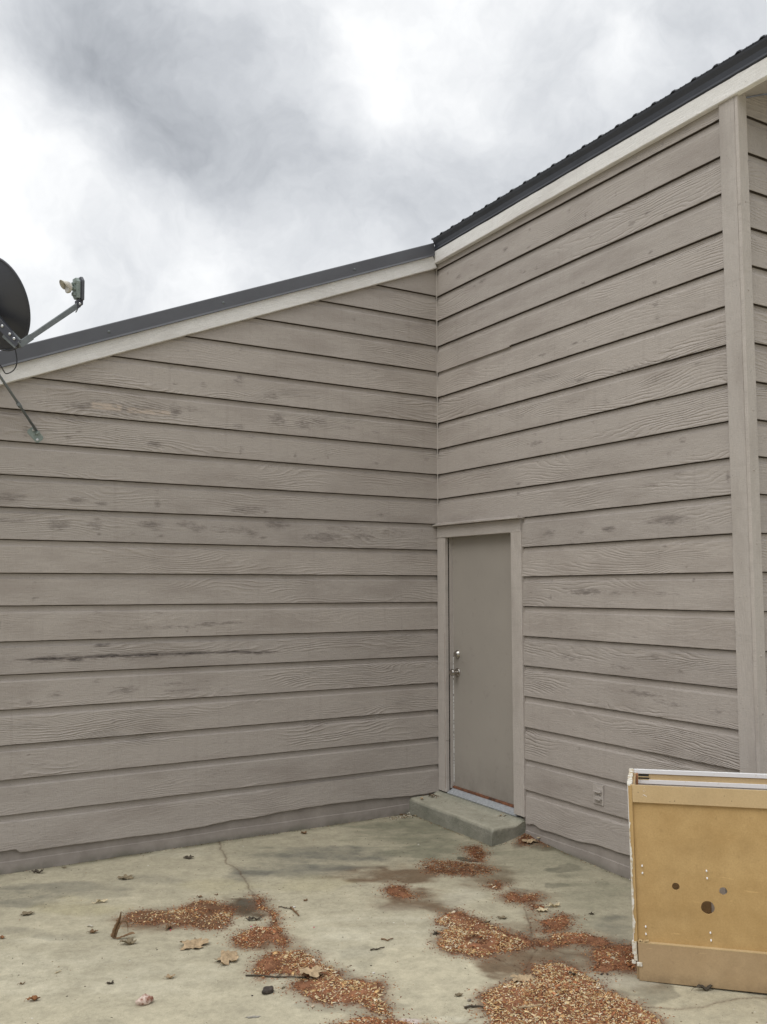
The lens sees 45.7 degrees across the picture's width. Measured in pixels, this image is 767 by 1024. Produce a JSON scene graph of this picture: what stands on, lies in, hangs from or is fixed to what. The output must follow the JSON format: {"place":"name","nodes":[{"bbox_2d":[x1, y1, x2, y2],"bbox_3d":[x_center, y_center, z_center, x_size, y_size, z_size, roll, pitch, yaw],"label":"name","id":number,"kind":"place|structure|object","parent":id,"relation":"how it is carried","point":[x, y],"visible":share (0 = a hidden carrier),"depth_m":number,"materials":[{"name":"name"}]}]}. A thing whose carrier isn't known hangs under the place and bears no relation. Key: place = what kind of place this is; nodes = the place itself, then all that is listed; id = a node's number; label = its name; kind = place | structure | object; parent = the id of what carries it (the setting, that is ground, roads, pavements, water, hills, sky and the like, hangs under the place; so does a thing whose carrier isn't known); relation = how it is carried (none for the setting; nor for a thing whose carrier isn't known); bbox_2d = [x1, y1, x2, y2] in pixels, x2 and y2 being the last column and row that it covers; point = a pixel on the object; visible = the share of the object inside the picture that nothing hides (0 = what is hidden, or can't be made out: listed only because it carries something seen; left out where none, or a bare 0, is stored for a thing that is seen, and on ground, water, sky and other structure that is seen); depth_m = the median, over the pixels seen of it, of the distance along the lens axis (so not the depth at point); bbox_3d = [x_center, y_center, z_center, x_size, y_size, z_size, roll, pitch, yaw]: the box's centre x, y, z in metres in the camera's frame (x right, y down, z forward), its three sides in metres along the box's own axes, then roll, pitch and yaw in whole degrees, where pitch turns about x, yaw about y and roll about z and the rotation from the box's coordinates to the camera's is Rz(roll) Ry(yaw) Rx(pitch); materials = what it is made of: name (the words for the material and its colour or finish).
{"place":"outdoors","nodes":[
{"label":"outdoors","id":0,"kind":"place"},
{"bbox_2d":[0,794,757,1023],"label":"debris","id":1,"kind":"object","parent":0,"point":[356,883],"visible":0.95,"depth_m":5.87,"materials":[{"name":"brown plant"}]},
{"bbox_2d":[0,814,766,1023],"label":"patio","id":2,"kind":"structure","parent":0,"point":[200,986],"depth_m":4.76,"materials":[{"name":"concrete"}]},
{"bbox_2d":[20,911,33,914],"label":"leaf","id":3,"kind":"object","parent":2,"relation":"on","point":[26,912],"visible":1,"depth_m":4.97,"materials":[{"name":"brown plant"}]},
{"bbox_2d":[24,995,39,1000],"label":"leaf","id":4,"kind":"object","parent":2,"relation":"on","point":[34,997],"visible":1,"depth_m":3.94,"materials":[{"name":"brown plant"}]},
{"bbox_2d":[30,869,43,872],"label":"leaf","id":5,"kind":"object","parent":2,"relation":"on","point":[36,870],"visible":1,"depth_m":5.70,"materials":[{"name":"brown plant"}]},
{"bbox_2d":[92,899,107,903],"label":"leaf","id":6,"kind":"object","parent":2,"relation":"on","point":[99,900],"visible":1,"depth_m":5.16,"materials":[{"name":"beige plant"}]},
{"bbox_2d":[110,911,134,938],"bbox_3d":[-1.327,2.101,4.637,0.124,0.136,0.030,0,-5,0],"label":"twig","id":7,"kind":"object","parent":2,"relation":"on","point":[115,929],"visible":1,"depth_m":4.63,"materials":[{"name":"brown wood"}]},
{"bbox_2d":[116,874,133,878],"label":"leaf","id":8,"kind":"object","parent":2,"relation":"on","point":[125,876],"visible":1,"depth_m":5.58,"materials":[{"name":"brown plant"}]},
{"bbox_2d":[117,937,136,944],"bbox_3d":[-1.283,2.147,4.558,0.094,0.031,0.043,1,-5,-15],"label":"leaf","id":9,"kind":"object","parent":2,"relation":"on","point":[129,941],"visible":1,"depth_m":4.57,"materials":[{"name":"brown plant"}]},
{"bbox_2d":[135,994,153,1005],"bbox_3d":[-1.028,2.096,3.912,0.054,0.041,0.077,-4,-6,41],"label":"lump","id":10,"kind":"object","parent":2,"relation":"on","point":[144,999],"visible":1,"depth_m":3.89,"materials":[{"name":"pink stone"}]},
{"bbox_2d":[180,938,208,949],"bbox_3d":[-0.944,2.146,4.540,0.144,0.029,0.121,0,-5,-3],"label":"leaf","id":11,"kind":"object","parent":2,"relation":"on","point":[193,943],"visible":1,"depth_m":4.54,"materials":[{"name":"beige plant"}]},
{"bbox_2d":[215,950,238,966],"bbox_3d":[-0.749,2.130,4.354,0.110,0.031,0.167,-1,-5,15],"label":"leaf","id":12,"kind":"object","parent":2,"relation":"on","point":[226,956],"visible":1,"depth_m":4.35,"materials":[{"name":"beige plant"}]},
{"bbox_2d":[243,916,261,920],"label":"leaf","id":13,"kind":"object","parent":2,"relation":"on","point":[250,918],"visible":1,"depth_m":4.89,"materials":[{"name":"plant"}]},
{"bbox_2d":[262,986,273,993],"bbox_3d":[-0.511,2.107,4.012,0.059,0.028,0.042,3,-5,-30],"label":"clod","id":14,"kind":"object","parent":2,"relation":"on","point":[268,990],"visible":1,"depth_m":4.00,"materials":[{"name":"black stone"}]},
{"bbox_2d":[0,34,766,893],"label":"house","id":15,"kind":"structure","parent":2,"relation":"on","point":[472,508],"depth_m":6.28,"materials":[{"name":"beige paint"}]},
{"bbox_2d":[0,258,84,442],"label":"satellite dish","id":16,"kind":"object","parent":15,"relation":"attached to","point":[15,317],"visible":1,"depth_m":5.13,"materials":[{"name":"grey metal"}]},
{"bbox_2d":[449,533,513,804],"bbox_3d":[0.771,1.158,6.979,0.109,1.997,0.867,3,-5,-30],"label":"door","id":17,"kind":"structure","parent":15,"relation":"in","point":[482,610],"depth_m":7.01,"materials":[{"name":"beige paint"}]},
{"bbox_2d":[593,783,603,805],"bbox_3d":[1.360,1.800,5.801,0.032,0.124,0.090,3,-5,-30],"label":"outlet","id":18,"kind":"object","parent":15,"relation":"attached to","point":[598,794],"visible":1,"depth_m":5.79,"materials":[{"name":"white plastic"}]},
{"bbox_2d":[116,833,681,1023],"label":"sawdust","id":19,"kind":"object","parent":2,"relation":"on","point":[557,993],"visible":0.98,"depth_m":4.27},
{"bbox_2d":[245,973,306,977],"bbox_3d":[-0.490,2.126,4.185,0.286,0.011,0.043,0,-5,4],"label":"twig","id":20,"kind":"object","parent":19,"relation":"on","point":[277,976],"visible":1,"depth_m":4.17,"materials":[{"name":"brown wood"}]},
{"bbox_2d":[298,965,326,977],"bbox_3d":[-0.330,2.099,4.152,0.146,0.033,0.107,2,-5,-20],"label":"leaf","id":21,"kind":"object","parent":19,"relation":"on","point":[315,971],"visible":1,"depth_m":4.17,"materials":[{"name":"beige plant"}]},
{"bbox_2d":[510,974,534,982],"bbox_3d":[0.632,2.114,4.133,0.111,0.024,0.087,1,-5,-10],"label":"leaf","id":22,"kind":"object","parent":19,"relation":"on","point":[525,977],"visible":1,"depth_m":4.13,"materials":[{"name":"beige plant"}]},
{"bbox_2d":[518,1004,539,1008],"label":"twig","id":23,"kind":"object","parent":19,"relation":"on","point":[524,1006],"visible":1,"depth_m":3.83,"materials":[{"name":"beige wood"}]},
{"bbox_2d":[409,790,525,845],"bbox_3d":[0.611,2.298,6.817,0.326,0.194,1.081,3,-5,-30],"label":"concrete step","id":24,"kind":"object","parent":2,"relation":"on","point":[482,823],"visible":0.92,"depth_m":6.66,"materials":[{"name":"grey concrete"}]},
{"bbox_2d":[464,1004,482,1008],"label":"twig","id":25,"kind":"object","parent":2,"relation":"on","point":[468,1006],"visible":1,"depth_m":3.86,"materials":[{"name":"wood"}]},
{"bbox_2d":[520,838,535,842],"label":"leaf","id":26,"kind":"object","parent":2,"relation":"on","point":[531,840],"visible":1,"depth_m":6.26,"materials":[{"name":"beige plant"}]},
{"bbox_2d":[535,907,547,911],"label":"leaf","id":27,"kind":"object","parent":2,"relation":"on","point":[541,909],"visible":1,"depth_m":5.01,"materials":[{"name":"beige plant"}]},
{"bbox_2d":[547,902,560,906],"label":"leaf","id":28,"kind":"object","parent":2,"relation":"on","point":[554,905],"visible":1,"depth_m":5.08,"materials":[{"name":"beige plant"}]},
{"bbox_2d":[627,768,766,993],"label":"cabinet","id":29,"kind":"object","parent":2,"relation":"on","point":[698,842],"visible":1,"depth_m":4.11,"materials":[{"name":"brown laminate"}]},
{"bbox_2d":[694,984,712,990],"bbox_3d":[1.411,2.105,4.032,0.102,0.027,0.025,0,-5,-5],"label":"leaf","id":30,"kind":"object","parent":2,"relation":"on","point":[708,987],"visible":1,"depth_m":4.04,"materials":[{"name":"plant"}]},
{"bbox_2d":[0,0,766,350],"label":"sky","id":31,"kind":"structure","parent":0,"point":[160,155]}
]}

